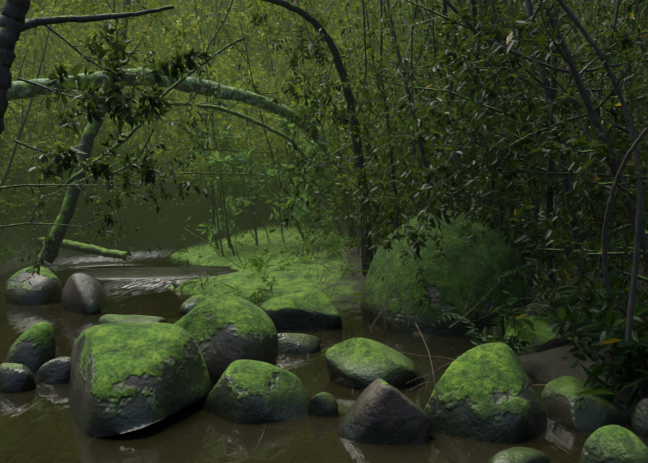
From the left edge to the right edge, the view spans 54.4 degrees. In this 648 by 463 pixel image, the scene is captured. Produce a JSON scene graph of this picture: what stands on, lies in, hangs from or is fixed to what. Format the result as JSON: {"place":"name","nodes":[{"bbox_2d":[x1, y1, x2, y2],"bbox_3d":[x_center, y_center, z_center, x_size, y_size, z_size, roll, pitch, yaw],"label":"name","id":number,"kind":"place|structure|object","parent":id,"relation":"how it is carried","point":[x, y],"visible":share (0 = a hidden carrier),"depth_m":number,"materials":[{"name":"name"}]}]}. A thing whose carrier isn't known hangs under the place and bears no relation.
{"place":"outdoors","nodes":[
{"label":"outdoors","id":0,"kind":"place"},
{"bbox_2d":[0,245,647,462],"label":"stream water","id":1,"kind":"structure","parent":0,"point":[38,423],"depth_m":3.93,"materials":[{"name":"brown liquid"}]},
{"bbox_2d":[0,363,36,392],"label":"grey rock","id":2,"kind":"object","parent":1,"relation":"on","point":[15,377],"visible":0.88,"depth_m":4.57,"materials":[{"name":"grey stone"}]},
{"bbox_2d":[4,322,55,371],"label":"mossy rock","id":3,"kind":"object","parent":1,"relation":"in","point":[33,348],"visible":0.54,"depth_m":5.15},
{"bbox_2d":[5,266,62,304],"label":"rock","id":4,"kind":"object","parent":1,"relation":"on","point":[45,287],"visible":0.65,"depth_m":8.61,"materials":[{"name":"grey stone"}]},
{"bbox_2d":[35,357,70,383],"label":"rock","id":5,"kind":"object","parent":1,"relation":"on","point":[55,371],"visible":0.58,"depth_m":4.78,"materials":[{"name":"grey stone"}]},
{"bbox_2d":[61,273,108,314],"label":"upright rock","id":6,"kind":"object","parent":1,"relation":"in","point":[82,293],"visible":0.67,"depth_m":7.89,"materials":[{"name":"grey stone"}]},
{"bbox_2d":[66,262,145,267],"bbox_3d":[-4.803,0.714,13.859,1.815,0.100,1.009,0,3,2],"label":"rock slab","id":7,"kind":"object","parent":1,"relation":"on","point":[102,265],"visible":0.85,"depth_m":13.50,"materials":[{"name":"grey stone"}]},
{"bbox_2d":[97,314,168,324],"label":"flat rock","id":8,"kind":"object","parent":1,"relation":"on","point":[110,318],"visible":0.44,"depth_m":6.50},
{"bbox_2d":[68,322,212,436],"bbox_3d":[-1.321,1.007,4.156,1.114,0.743,1.091,0,3,2],"label":"rock","id":9,"kind":"object","parent":1,"relation":"in","point":[126,377],"visible":0.98,"depth_m":3.90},
{"bbox_2d":[73,267,239,278],"bbox_3d":[-3.249,0.785,12.231,3.332,0.098,1.856,0,3,2],"label":"rock slab","id":10,"kind":"object","parent":1,"relation":"on","point":[141,273],"visible":0.79,"depth_m":11.92,"materials":[{"name":"grey stone"}]},
{"bbox_2d":[171,279,192,287],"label":"rock","id":11,"kind":"object","parent":1,"relation":"on","point":[177,283],"visible":0.33,"depth_m":10.18,"materials":[{"name":"grey stone"}]},
{"bbox_2d":[178,294,210,315],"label":"rock","id":12,"kind":"object","parent":1,"relation":"in","point":[188,305],"visible":0.27,"depth_m":7.58,"materials":[{"name":"grey stone"}]},
{"bbox_2d":[174,266,230,267],"bbox_3d":[-2.507,0.755,12.865,1.625,0.101,0.912,1,3,15],"label":"rock slab","id":13,"kind":"object","parent":1,"relation":"on","point":[206,266],"visible":0.29,"depth_m":12.79,"materials":[{"name":"grey stone"}]},
{"bbox_2d":[173,294,277,386],"bbox_3d":[-0.840,0.944,4.921,1.017,0.870,0.744,-1,3,-21],"label":"mossy boulder","id":14,"kind":"object","parent":1,"relation":"on","point":[225,331],"visible":0.38,"depth_m":4.74,"materials":[{"name":"green plant"}]},
{"bbox_2d":[202,360,310,423],"bbox_3d":[-0.436,1.037,4.185,0.768,0.358,0.623,0,3,2],"label":"rock","id":15,"kind":"object","parent":1,"relation":"on","point":[249,392],"visible":0.75,"depth_m":4.00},
{"bbox_2d":[278,333,320,353],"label":"flat rock","id":16,"kind":"object","parent":1,"relation":"on","point":[294,343],"visible":0.73,"depth_m":5.75,"materials":[{"name":"grey stone"}]},
{"bbox_2d":[260,290,341,329],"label":"mossy rock","id":17,"kind":"object","parent":1,"relation":"on","point":[311,310],"visible":0.75,"depth_m":6.80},
{"bbox_2d":[307,392,337,416],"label":"rock","id":18,"kind":"object","parent":1,"relation":"on","point":[323,404],"visible":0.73,"depth_m":4.02,"materials":[{"name":"grey stone"}]},
{"bbox_2d":[324,338,425,389],"bbox_3d":[0.423,1.010,4.884,0.711,0.361,0.646,-2,3,-32],"label":"rock","id":19,"kind":"object","parent":1,"relation":"on","point":[360,363],"visible":0.71,"depth_m":4.70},
{"bbox_2d":[336,378,431,443],"bbox_3d":[0.348,1.049,3.770,0.564,0.378,0.446,0,3,2],"label":"dark rock","id":20,"kind":"object","parent":1,"relation":"on","point":[380,411],"visible":0.83,"depth_m":3.57,"materials":[{"name":"grey stone"}]},
{"bbox_2d":[424,342,547,443],"bbox_3d":[1.000,1.015,3.893,0.655,0.607,0.672,2,3,37],"label":"rock","id":21,"kind":"object","parent":1,"relation":"in","point":[486,392],"visible":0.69,"depth_m":3.70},
{"bbox_2d":[487,447,549,462],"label":"rock","id":22,"kind":"object","parent":1,"relation":"on","point":[519,455],"visible":1,"depth_m":3.12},
{"bbox_2d":[540,376,631,430],"bbox_3d":[1.663,1.084,4.036,0.572,0.258,0.490,-1,3,-22],"label":"rock","id":23,"kind":"object","parent":1,"relation":"on","point":[563,405],"visible":0.79,"depth_m":3.88,"materials":[{"name":"grey stone"}]},
{"bbox_2d":[578,425,647,462],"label":"rock","id":24,"kind":"object","parent":1,"relation":"on","point":[612,444],"visible":1,"depth_m":3.10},
{"bbox_2d":[632,398,647,437],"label":"edge rock","id":25,"kind":"object","parent":1,"relation":"on","point":[640,422],"visible":0.81,"depth_m":3.70,"materials":[{"name":"grey stone"}]},
{"bbox_2d":[0,0,647,423],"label":"ground","id":26,"kind":"structure","parent":0,"point":[544,366],"depth_m":10.25,"materials":[{"name":"green plant"}]},
{"bbox_2d":[0,0,647,400],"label":"trees","id":27,"kind":"object","parent":26,"relation":"on","point":[414,142],"visible":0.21,"depth_m":8.02,"materials":[{"name":"green plant"}]},
{"bbox_2d":[0,0,647,410],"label":"undergrowth foliage","id":28,"kind":"object","parent":26,"relation":"on","point":[544,306],"visible":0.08,"depth_m":7.98,"materials":[{"name":"green plant"}]},
{"bbox_2d":[361,210,524,335],"bbox_3d":[1.329,0.497,7.166,1.797,1.474,1.416,0,3,2],"label":"boulder","id":29,"kind":"object","parent":26,"relation":"on","point":[450,285],"visible":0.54,"depth_m":6.67,"materials":[{"name":"green plant"}]},
{"bbox_2d":[266,252,647,410],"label":"dead twigs","id":30,"kind":"object","parent":26,"relation":"on","point":[433,371],"visible":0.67,"depth_m":5.48,"materials":[{"name":"brown wood"}]},
{"bbox_2d":[505,314,571,355],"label":"rock","id":31,"kind":"object","parent":26,"relation":"on","point":[541,332],"visible":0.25,"depth_m":5.37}
]}

